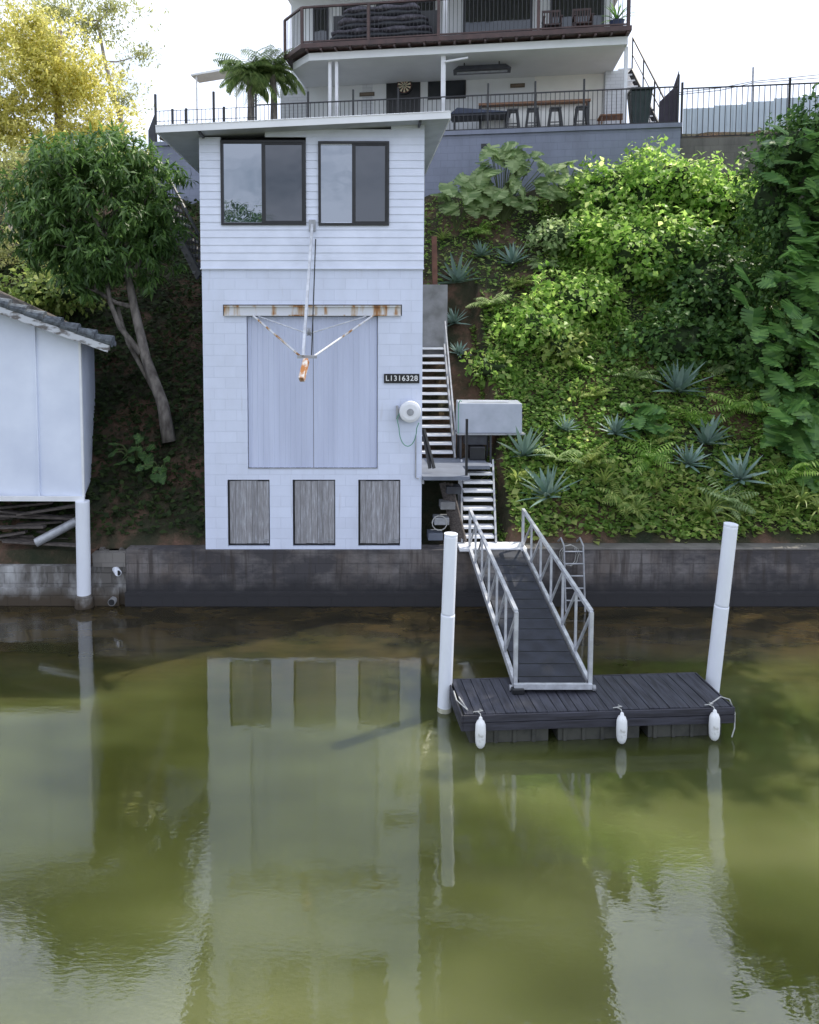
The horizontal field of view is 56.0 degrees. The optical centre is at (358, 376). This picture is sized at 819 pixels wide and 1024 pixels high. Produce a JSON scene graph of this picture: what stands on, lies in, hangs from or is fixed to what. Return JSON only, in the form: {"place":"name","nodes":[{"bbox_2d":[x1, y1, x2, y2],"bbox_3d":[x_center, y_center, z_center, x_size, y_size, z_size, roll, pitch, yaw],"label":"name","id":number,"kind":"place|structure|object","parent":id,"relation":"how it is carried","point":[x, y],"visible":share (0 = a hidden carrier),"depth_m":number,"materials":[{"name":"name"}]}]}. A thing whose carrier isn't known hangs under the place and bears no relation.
{"place":"outdoors","nodes":[
{"label":"outdoors","id":0,"kind":"place"},
{"bbox_2d":[0,604,818,1023],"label":"water","id":1,"kind":"structure","parent":0,"point":[270,816],"depth_m":7.93,"materials":[{"name":"liquid"}]},
{"bbox_2d":[75,499,93,609],"bbox_3d":[-5.062,3.569,14.143,0.340,2.586,0.340,0,4,0],"label":"shed pile","id":2,"kind":"object","parent":1,"relation":"in","point":[84,600],"visible":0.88,"depth_m":14.03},
{"bbox_2d":[437,532,457,713],"bbox_3d":[1.187,3.674,10.337,0.275,3.176,0.192,0,4,0],"label":"mooring pile","id":3,"kind":"object","parent":1,"relation":"in","point":[444,706],"visible":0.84,"depth_m":10.24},
{"bbox_2d":[450,672,735,743],"bbox_3d":[3.005,4.385,10.083,3.556,0.625,1.018,0,4,-3],"label":"floating dock","id":4,"kind":"object","parent":1,"relation":"on","point":[654,705],"visible":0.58,"depth_m":9.73,"materials":[{"name":"grey wood"}]},
{"bbox_2d":[473,709,485,748],"bbox_3d":[1.497,4.361,9.498,0.138,0.415,0.268,0,4,0],"label":"fender","id":5,"kind":"object","parent":4,"relation":"hanging from","point":[480,732],"visible":1,"depth_m":9.38,"materials":[{"name":"white plastic"}]},
{"bbox_2d":[468,508,595,690],"bbox_3d":[2.555,3.287,12.107,1.130,1.421,4.248,0,4,0],"label":"gangway","id":6,"kind":"object","parent":4,"relation":"on","point":[536,636],"visible":1,"depth_m":11.39,"materials":[{"name":"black metal"}]},
{"bbox_2d":[613,705,626,743],"bbox_3d":[3.267,4.353,9.602,0.138,0.415,0.268,0,4,0],"label":"fender","id":7,"kind":"object","parent":4,"relation":"hanging from","point":[621,729],"visible":1,"depth_m":9.49,"materials":[{"name":"white plastic"}]},
{"bbox_2d":[704,702,719,740],"bbox_3d":[4.450,4.348,9.673,0.138,0.415,0.268,0,4,0],"label":"fender","id":8,"kind":"object","parent":4,"relation":"hanging from","point":[714,725],"visible":1,"depth_m":9.56,"materials":[{"name":"white plastic"}]},
{"bbox_2d":[705,522,737,691],"bbox_3d":[4.921,3.627,10.523,0.417,3.312,0.191,3,5,35],"label":"mooring pile","id":9,"kind":"object","parent":1,"relation":"in","point":[720,615],"visible":0.65,"depth_m":10.40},
{"bbox_2d":[0,130,818,563],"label":"hillside","id":10,"kind":"structure","parent":0,"point":[462,296],"depth_m":16.50,"materials":[{"name":"soil"}]},
{"bbox_2d":[2,539,75,546],"bbox_3d":[-5.850,3.127,14.373,1.648,0.091,0.120,0,4,5],"label":"timber plank","id":11,"kind":"object","parent":10,"relation":"on","point":[30,542],"visible":0.64,"depth_m":14.35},
{"bbox_2d":[34,517,75,546],"bbox_3d":[-5.646,2.909,14.363,0.793,0.494,0.171,-1,4,-20],"label":"metal tube","id":12,"kind":"object","parent":11,"relation":"on","point":[51,534],"visible":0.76,"depth_m":14.30,"materials":[{"name":"metal"}]},
{"bbox_2d":[0,257,109,320],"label":"vine covered shrub","id":13,"kind":"object","parent":10,"relation":"on","point":[39,293],"visible":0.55,"depth_m":18.34,"materials":[{"name":"green plant"}]},
{"bbox_2d":[0,291,115,500],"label":"boat shed","id":14,"kind":"object","parent":10,"relation":"on","point":[47,386],"visible":1,"depth_m":14.02,"materials":[{"name":"white paint"}]},
{"bbox_2d":[0,549,125,605],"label":"seawall","id":15,"kind":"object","parent":10,"relation":"on","point":[38,584],"visible":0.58,"depth_m":14.26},
{"bbox_2d":[0,0,148,164],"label":"sunlit tree","id":16,"kind":"object","parent":10,"relation":"on","point":[63,83],"visible":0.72,"depth_m":25.55,"materials":[{"name":"yellow plant"}]},
{"bbox_2d":[0,135,152,270],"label":"olive bush tree","id":17,"kind":"object","parent":10,"relation":"on","point":[4,254],"visible":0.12,"depth_m":21.56,"materials":[{"name":"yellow plant"}]},
{"bbox_2d":[0,0,168,135],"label":"spindly gum tree","id":18,"kind":"object","parent":10,"relation":"on","point":[97,26],"visible":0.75,"depth_m":30.08,"materials":[{"name":"green plant"}]},
{"bbox_2d":[0,118,199,442],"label":"mango tree","id":19,"kind":"object","parent":10,"relation":"on","point":[82,248],"visible":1,"depth_m":15.85,"materials":[{"name":"green plant"}]},
{"bbox_2d":[0,196,204,538],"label":"leaf litter","id":20,"kind":"object","parent":10,"relation":"on","point":[104,471],"visible":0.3,"depth_m":16.75,"materials":[{"name":"plant"}]},
{"bbox_2d":[108,433,154,464],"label":"broad leaf plant","id":21,"kind":"object","parent":10,"relation":"on","point":[143,456],"visible":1,"depth_m":15.52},
{"bbox_2d":[135,456,169,484],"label":"broad leaf plant","id":22,"kind":"object","parent":10,"relation":"on","point":[159,475],"visible":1,"depth_m":15.15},
{"bbox_2d":[160,162,201,278],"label":"garden stairs","id":23,"kind":"structure","parent":10,"relation":"on","point":[191,258],"depth_m":17.67,"materials":[{"name":"concrete"}]},
{"bbox_2d":[150,122,681,203],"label":"retaining wall","id":24,"kind":"structure","parent":10,"relation":"on","point":[456,153],"depth_m":21.16,"materials":[{"name":"grey concrete"}]},
{"bbox_2d":[154,91,254,141],"bbox_3d":[-4.529,-7.667,22.715,3.145,1.450,0.060,1,4,9],"label":"wire fence","id":25,"kind":"object","parent":24,"relation":"on","point":[213,108],"visible":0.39,"depth_m":22.75,"materials":[{"name":"black metal"}]},
{"bbox_2d":[255,74,679,130],"bbox_3d":[2.807,-7.499,21.533,11.769,1.320,0.050,1,4,9],"label":"terrace railing","id":26,"kind":"object","parent":24,"relation":"on","point":[487,95],"visible":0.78,"depth_m":21.26,"materials":[{"name":"black metal"}]},
{"bbox_2d":[422,285,447,357],"bbox_3d":[1.494,-0.874,18.609,1.187,2.627,1.150,0,4,0],"label":"concrete landing","id":27,"kind":"object","parent":10,"relation":"on","point":[435,298],"visible":0.14,"depth_m":18.00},
{"bbox_2d":[421,419,489,513],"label":"landing platform","id":28,"kind":"structure","parent":10,"relation":"on","point":[450,469],"depth_m":14.78,"materials":[{"name":"grey paint"}]},
{"bbox_2d":[422,321,455,458],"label":"steel stairs","id":29,"kind":"structure","parent":28,"relation":"on","point":[447,371],"depth_m":16.85,"materials":[{"name":"metal"}]},
{"bbox_2d":[437,251,479,283],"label":"agave plant","id":30,"kind":"object","parent":10,"relation":"on","point":[458,274],"visible":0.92,"depth_m":19.03,"materials":[{"name":"green plant"}]},
{"bbox_2d":[430,181,488,231],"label":"monstera plant","id":31,"kind":"object","parent":10,"relation":"on","point":[449,191],"visible":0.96,"depth_m":20.02,"materials":[{"name":"green plant"}]},
{"bbox_2d":[125,543,818,606],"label":"seawall","id":32,"kind":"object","parent":10,"relation":"on","point":[682,574],"visible":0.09,"depth_m":14.25,"materials":[{"name":"concrete"}]},
{"bbox_2d":[155,111,450,548],"bbox_3d":[-0.955,-0.856,16.102,5.127,7.861,5.155,0,4,0],"label":"boathouse","id":33,"kind":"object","parent":32,"relation":"on","point":[322,456],"visible":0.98,"depth_m":14.00,"materials":[{"name":"white wood"}]},
{"bbox_2d":[228,480,268,543],"bbox_3d":[-2.032,2.525,14.236,0.752,1.200,0.050,0,4,0],"label":"shutter","id":34,"kind":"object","parent":33,"relation":"in","point":[248,498],"depth_m":14.23,"materials":[{"name":"grey wood"}]},
{"bbox_2d":[220,140,305,224],"bbox_3d":[-1.700,-3.468,13.787,1.526,1.494,0.110,0,4,0],"label":"window","id":35,"kind":"structure","parent":33,"relation":"in","point":[263,182],"depth_m":13.77,"materials":[{"name":"glass"}]},
{"bbox_2d":[247,317,313,467],"bbox_3d":[-1.426,0.298,14.104,1.195,2.781,0.022,0,4,0],"label":"sliding door","id":36,"kind":"structure","parent":33,"relation":"in","point":[280,406],"depth_m":14.12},
{"bbox_2d":[253,220,372,381],"bbox_3d":[-0.820,-1.361,13.014,2.190,2.786,1.845,0,4,0],"label":"hoist davit","id":37,"kind":"object","parent":33,"relation":"attached to","point":[305,361],"visible":1,"depth_m":13.02,"materials":[{"name":"metal"}]},
{"bbox_2d":[293,480,333,544],"bbox_3d":[-0.824,2.526,14.236,0.761,1.197,0.050,0,4,0],"label":"timber door","id":38,"kind":"structure","parent":33,"relation":"in","point":[306,492],"depth_m":14.23,"materials":[{"name":"grey wood"}]},
{"bbox_2d":[313,317,376,467],"bbox_3d":[-0.237,0.298,14.104,1.167,2.781,0.022,0,4,0],"label":"sliding door","id":39,"kind":"structure","parent":33,"relation":"in","point":[345,373],"depth_m":14.11,"materials":[{"name":"wood"}]},
{"bbox_2d":[318,141,388,225],"bbox_3d":[-0.083,-3.454,13.788,1.268,1.486,0.110,0,4,0],"label":"window","id":40,"kind":"structure","parent":33,"relation":"in","point":[353,180],"depth_m":13.77,"materials":[{"name":"glass"}]},
{"bbox_2d":[360,480,398,542],"bbox_3d":[0.384,2.525,14.236,0.752,1.200,0.050,0,4,0],"label":"timber door","id":41,"kind":"structure","parent":33,"relation":"in","point":[384,494],"depth_m":14.24,"materials":[{"name":"grey wood"}]},
{"bbox_2d":[384,374,418,382],"bbox_3d":[0.791,0.039,14.017,0.646,0.169,0.032,0,4,0],"label":"number sign","id":42,"kind":"object","parent":33,"relation":"attached to","point":[401,378],"visible":1,"depth_m":14.01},
{"bbox_2d":[396,401,420,446],"bbox_3d":[0.915,0.861,13.983,0.450,0.836,0.217,0,4,0],"label":"hose reel","id":43,"kind":"object","parent":33,"relation":"attached to","point":[409,411],"visible":1,"depth_m":13.89,"materials":[{"name":"white paint"}]},
{"bbox_2d":[457,542,526,551],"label":"landing slab","id":44,"kind":"structure","parent":32,"relation":"on","point":[463,547],"depth_m":14.20,"materials":[{"name":"white paint"}]},
{"bbox_2d":[446,483,466,541],"bbox_3d":[1.857,2.576,14.515,0.439,1.095,0.050,3,5,38],"label":"leaning plank","id":45,"kind":"object","parent":44,"relation":"on","point":[458,521],"visible":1,"depth_m":14.48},
{"bbox_2d":[461,459,496,542],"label":"steel stairs","id":46,"kind":"structure","parent":44,"relation":"on","point":[481,516],"depth_m":15.02,"materials":[{"name":"metal"}]},
{"bbox_2d":[557,537,585,611],"bbox_3d":[3.950,3.806,14.211,0.387,1.610,0.696,0,4,0],"label":"boarding ladder","id":47,"kind":"object","parent":32,"relation":"attached to","point":[583,563],"visible":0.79,"depth_m":14.04,"materials":[{"name":"metal"}]},
{"bbox_2d":[455,400,524,478],"bbox_3d":[2.736,1.423,16.054,1.398,1.912,0.568,0,4,0],"label":"fish cleaning bench","id":48,"kind":"object","parent":10,"relation":"on","point":[486,418],"visible":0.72,"depth_m":15.82,"materials":[{"name":"silver metal"}]},
{"bbox_2d":[457,346,525,389],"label":"vine covered shrub","id":49,"kind":"object","parent":10,"relation":"on","point":[486,368],"visible":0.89,"depth_m":17.02,"materials":[{"name":"green plant"}]},
{"bbox_2d":[452,141,554,222],"bbox_3d":[3.768,-5.101,20.082,2.599,2.092,0.889,0,4,0],"label":"monstera plant","id":50,"kind":"object","parent":10,"relation":"on","point":[484,173],"visible":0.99,"depth_m":19.99,"materials":[{"name":"green plant"}]},
{"bbox_2d":[495,242,529,265],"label":"agave plant","id":51,"kind":"object","parent":10,"relation":"on","point":[512,257],"visible":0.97,"depth_m":19.43,"materials":[{"name":"green plant"}]},
{"bbox_2d":[496,426,549,459],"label":"agave plant","id":52,"kind":"object","parent":10,"relation":"on","point":[524,447],"visible":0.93,"depth_m":15.60,"materials":[{"name":"green plant"}]},
{"bbox_2d":[487,296,595,354],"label":"vine covered shrub","id":53,"kind":"object","parent":10,"relation":"on","point":[536,320],"visible":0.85,"depth_m":17.36,"materials":[{"name":"green plant"}]},
{"bbox_2d":[515,466,581,506],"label":"agave plant","id":54,"kind":"object","parent":10,"relation":"on","point":[545,485],"visible":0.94,"depth_m":14.98,"materials":[{"name":"green plant"}]},
{"bbox_2d":[519,214,585,260],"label":"vine covered shrub","id":55,"kind":"object","parent":10,"relation":"on","point":[553,236],"visible":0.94,"depth_m":19.21,"materials":[{"name":"green plant"}]},
{"bbox_2d":[534,447,584,463],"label":"fern plant","id":56,"kind":"object","parent":10,"relation":"on","point":[544,450],"visible":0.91,"depth_m":15.28,"materials":[{"name":"green plant"}]},
{"bbox_2d":[531,312,593,368],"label":"vine covered shrub","id":57,"kind":"object","parent":10,"relation":"on","point":[565,347],"visible":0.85,"depth_m":16.98,"materials":[{"name":"green plant"}]},
{"bbox_2d":[534,160,597,217],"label":"monstera plant","id":58,"kind":"object","parent":10,"relation":"on","point":[558,193],"visible":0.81,"depth_m":20.09,"materials":[{"name":"green plant"}]},
{"bbox_2d":[522,260,633,332],"bbox_3d":[5.180,-1.754,18.133,2.618,2.028,2.444,2,5,32],"label":"vine covered shrub","id":59,"kind":"object","parent":10,"relation":"on","point":[579,292],"visible":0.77,"depth_m":17.75,"materials":[{"name":"green plant"}]},
{"bbox_2d":[571,441,614,471],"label":"fern plant","id":60,"kind":"object","parent":10,"relation":"on","point":[590,460],"visible":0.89,"depth_m":15.27,"materials":[{"name":"green plant"}]},
{"bbox_2d":[560,207,635,270],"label":"vine covered shrub","id":61,"kind":"object","parent":10,"relation":"on","point":[595,232],"visible":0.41,"depth_m":19.10,"materials":[{"name":"green plant"}]},
{"bbox_2d":[557,151,657,221],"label":"vine covered shrub","id":62,"kind":"object","parent":10,"relation":"on","point":[593,199],"visible":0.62,"depth_m":19.85,"materials":[{"name":"green plant"}]},
{"bbox_2d":[597,413,637,440],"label":"agave plant","id":63,"kind":"object","parent":10,"relation":"on","point":[616,427],"visible":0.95,"depth_m":15.77,"materials":[{"name":"green plant"}]},
{"bbox_2d":[423,193,818,541],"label":"ground cover","id":64,"kind":"object","parent":10,"relation":"on","point":[563,394],"visible":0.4,"depth_m":16.20,"materials":[{"name":"green plant"}]},
{"bbox_2d":[597,480,647,519],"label":"fern plant","id":65,"kind":"object","parent":10,"relation":"on","point":[620,501],"visible":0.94,"depth_m":14.64,"materials":[{"name":"green plant"}]},
{"bbox_2d":[566,201,719,295],"bbox_3d":[6.921,-2.886,18.725,3.741,2.660,2.644,0,4,0],"label":"vine covered shrub","id":66,"kind":"object","parent":10,"relation":"on","point":[630,252],"visible":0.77,"depth_m":18.25,"materials":[{"name":"green plant"}]},
{"bbox_2d":[619,402,673,442],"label":"monstera plant","id":67,"kind":"object","parent":10,"relation":"on","point":[645,411],"visible":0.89,"depth_m":15.83,"materials":[{"name":"green plant"}]},
{"bbox_2d":[622,434,675,477],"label":"fern plant","id":68,"kind":"object","parent":10,"relation":"on","point":[653,455],"visible":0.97,"depth_m":15.32,"materials":[{"name":"green plant"}]},
{"bbox_2d":[502,452,818,544],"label":"crest grass","id":69,"kind":"structure","parent":10,"relation":"on","point":[774,457],"depth_m":14.94,"materials":[{"name":"green plant"}]},
{"bbox_2d":[594,134,740,227],"bbox_3d":[7.853,-4.621,19.788,3.217,3.125,3.291,-3,5,-34],"label":"vine covered shrub","id":70,"kind":"object","parent":10,"relation":"on","point":[653,184],"visible":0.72,"depth_m":19.35,"materials":[{"name":"green plant"}]},
{"bbox_2d":[599,297,740,375],"bbox_3d":[7.002,-0.695,17.362,3.525,2.197,2.013,0,4,0],"label":"vine covered shrub","id":71,"kind":"object","parent":10,"relation":"on","point":[679,339],"visible":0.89,"depth_m":16.94,"materials":[{"name":"green plant"}]},
{"bbox_2d":[652,358,715,399],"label":"agave plant","id":72,"kind":"object","parent":10,"relation":"on","point":[682,379],"visible":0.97,"depth_m":16.42,"materials":[{"name":"green plant"}]},
{"bbox_2d":[668,443,711,472],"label":"agave plant","id":73,"kind":"object","parent":10,"relation":"on","point":[690,457],"visible":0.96,"depth_m":15.39,"materials":[{"name":"green plant"}]},
{"bbox_2d":[680,413,732,444],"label":"agave plant","id":74,"kind":"object","parent":10,"relation":"on","point":[706,435],"visible":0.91,"depth_m":15.68,"materials":[{"name":"green plant"}]},
{"bbox_2d":[629,217,785,330],"bbox_3d":[8.438,-2.114,18.071,3.083,3.369,3.108,-4,5,-43],"label":"vine covered shrub","id":75,"kind":"object","parent":10,"relation":"on","point":[704,287],"visible":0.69,"depth_m":17.57,"materials":[{"name":"green plant"}]},
{"bbox_2d":[663,151,758,253],"bbox_3d":[9.077,-4.237,19.492,2.784,2.778,2.614,-3,5,-37],"label":"vine covered shrub","id":76,"kind":"object","parent":10,"relation":"on","point":[724,209],"visible":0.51,"depth_m":18.96,"materials":[{"name":"green plant"}]},
{"bbox_2d":[685,487,742,523],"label":"strap leaf plant","id":77,"kind":"object","parent":10,"relation":"on","point":[708,508],"visible":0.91,"depth_m":14.78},
{"bbox_2d":[680,135,772,174],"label":"block wall","id":78,"kind":"structure","parent":10,"relation":"on","point":[728,147],"depth_m":20.57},
{"bbox_2d":[680,77,817,137],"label":"side railing","id":79,"kind":"object","parent":78,"relation":"on","point":[789,84],"visible":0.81,"depth_m":20.52,"materials":[{"name":"black metal"}]},
{"bbox_2d":[697,474,758,519],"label":"fern plant","id":80,"kind":"object","parent":10,"relation":"on","point":[727,499],"visible":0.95,"depth_m":14.73,"materials":[{"name":"green plant"}]},
{"bbox_2d":[704,390,773,423],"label":"fern plant","id":81,"kind":"object","parent":10,"relation":"on","point":[739,406],"visible":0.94,"depth_m":16.01,"materials":[{"name":"green plant"}]},
{"bbox_2d":[709,446,769,493],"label":"agave plant","id":82,"kind":"object","parent":10,"relation":"on","point":[738,471],"visible":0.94,"depth_m":15.10,"materials":[{"name":"green plant"}]},
{"bbox_2d":[682,96,818,133],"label":"sheet fence","id":83,"kind":"object","parent":10,"relation":"on","point":[691,115],"visible":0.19,"depth_m":24.98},
{"bbox_2d":[698,306,807,394],"bbox_3d":[8.687,-0.240,16.750,2.700,2.606,2.391,0,4,0],"label":"vine covered shrub","id":84,"kind":"object","parent":10,"relation":"on","point":[745,347],"visible":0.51,"depth_m":16.42,"materials":[{"name":"green plant"}]},
{"bbox_2d":[721,82,818,407],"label":"vine draped tree","id":85,"kind":"object","parent":10,"relation":"on","point":[768,210],"visible":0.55,"depth_m":16.41,"materials":[{"name":"green plant"}]},
{"bbox_2d":[730,120,818,469],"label":"climbing monstera","id":86,"kind":"object","parent":85,"relation":"attached to","point":[804,295],"visible":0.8,"depth_m":15.28,"materials":[{"name":"green plant"}]},
{"bbox_2d":[759,395,818,461],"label":"monstera plant","id":87,"kind":"object","parent":10,"relation":"on","point":[801,434],"visible":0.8,"depth_m":15.20,"materials":[{"name":"green plant"}]},
{"bbox_2d":[766,457,818,486],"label":"fern plant","id":88,"kind":"object","parent":10,"relation":"on","point":[793,472],"visible":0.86,"depth_m":14.99,"materials":[{"name":"green plant"}]},
{"bbox_2d":[787,448,818,492],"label":"monstera plant","id":89,"kind":"object","parent":10,"relation":"on","point":[811,479],"visible":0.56,"depth_m":15.05,"materials":[{"name":"green plant"}]},
{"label":"patio","id":90,"kind":"object","parent":10,"relation":"on","visible":0},
{"bbox_2d":[191,68,237,122],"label":"carport roof","id":91,"kind":"structure","parent":90,"relation":"on","point":[207,76],"depth_m":28.86,"materials":[{"name":"white paint"}]},
{"bbox_2d":[213,45,282,119],"bbox_3d":[-3.258,-8.463,22.733,2.034,2.420,2.085,0,4,0],"label":"palm tree","id":92,"kind":"object","parent":90,"relation":"on","point":[240,74],"visible":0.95,"depth_m":22.58,"materials":[{"name":"green plant"}]},
{"bbox_2d":[240,44,305,118],"bbox_3d":[-2.651,-8.609,23.117,2.061,2.504,1.952,-2,4,-23],"label":"palm tree","id":93,"kind":"object","parent":90,"relation":"on","point":[281,74],"visible":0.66,"depth_m":22.98,"materials":[{"name":"green plant"}]},
{"bbox_2d":[451,107,510,129],"bbox_3d":[3.590,-7.434,22.615,1.750,1.000,0.800,1,4,9],"label":"covered table","id":94,"kind":"object","parent":90,"relation":"on","point":[468,115],"visible":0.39,"depth_m":22.41,"materials":[{"name":"fabric"}]},
{"bbox_2d":[478,99,590,128],"bbox_3d":[5.162,-7.494,22.677,3.201,1.110,0.500,1,4,9],"label":"bar counter","id":95,"kind":"object","parent":90,"relation":"on","point":[554,115],"visible":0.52,"depth_m":22.59,"materials":[{"name":"brown wood"}]},
{"bbox_2d":[627,86,653,122],"bbox_3d":[7.745,-7.349,21.170,0.600,1.028,0.720,1,4,9],"label":"wheelie bin","id":96,"kind":"object","parent":90,"relation":"on","point":[644,108],"visible":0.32,"depth_m":20.90,"materials":[{"name":"black plastic"}]},
{"bbox_2d":[618,37,663,121],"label":"outside stairs","id":97,"kind":"structure","parent":90,"relation":"on","point":[633,81],"depth_m":23.32,"materials":[{"name":"metal"}]},
{"bbox_2d":[658,72,678,121],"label":"screen gate","id":98,"kind":"structure","parent":90,"relation":"on","point":[670,116],"depth_m":20.97,"materials":[{"name":"black"}]},
{"bbox_2d":[0,0,818,160],"label":"sky","id":99,"kind":"structure","parent":0,"point":[710,43],"materials":[{"name":"white"}]},
{"bbox_2d":[280,0,631,129],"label":"house","id":100,"kind":"structure","parent":0,"point":[568,59],"depth_m":23.29,"materials":[{"name":"white paint"}]},
{"bbox_2d":[313,8,327,42],"bbox_3d":[-1.202,-10.732,24.596,0.500,2.100,0.068,1,4,9],"label":"sliding door","id":101,"kind":"structure","parent":100,"relation":"in","point":[318,23],"depth_m":24.53,"materials":[{"name":"black glass"}]},
{"bbox_2d":[330,3,436,41],"bbox_3d":[0.746,-10.121,22.306,3.123,1.100,0.830,1,4,9],"label":"outdoor daybed","id":102,"kind":"object","parent":100,"relation":"on","point":[397,19],"visible":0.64,"depth_m":21.95,"materials":[{"name":"black"}]},
{"bbox_2d":[386,82,419,113],"bbox_3d":[1.419,-8.342,24.279,1.075,2.579,0.038,1,4,9],"label":"dark doorway","id":103,"kind":"structure","parent":100,"relation":"in","point":[391,90],"depth_m":24.24,"materials":[{"name":"black metal"}]},
{"bbox_2d":[428,80,465,99],"bbox_3d":[2.767,-8.986,24.031,1.184,0.601,0.034,1,4,9],"label":"window","id":104,"kind":"structure","parent":100,"relation":"in","point":[453,87],"depth_m":24.00,"materials":[{"name":"black glass"}]},
{"bbox_2d":[283,0,630,58],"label":"balcony railing","id":105,"kind":"object","parent":100,"relation":"on","point":[285,29],"visible":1,"depth_m":21.39,"materials":[{"name":"black metal"}]},
{"bbox_2d":[453,61,510,74],"bbox_3d":[3.593,-8.968,22.305,1.650,0.300,0.500,1,4,9],"label":"ceiling heater","id":106,"kind":"object","parent":100,"relation":"hanging from","point":[482,69],"visible":1,"depth_m":22.19,"materials":[{"name":"black metal"}]},
{"bbox_2d":[463,0,532,33],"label":"sliding door","id":107,"kind":"structure","parent":100,"relation":"in","point":[507,10],"depth_m":23.69,"materials":[{"name":"grey plastic"}]},
{"bbox_2d":[550,0,604,28],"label":"sliding door","id":108,"kind":"structure","parent":100,"relation":"in","point":[569,5],"depth_m":23.34,"materials":[{"name":"grey glass"}]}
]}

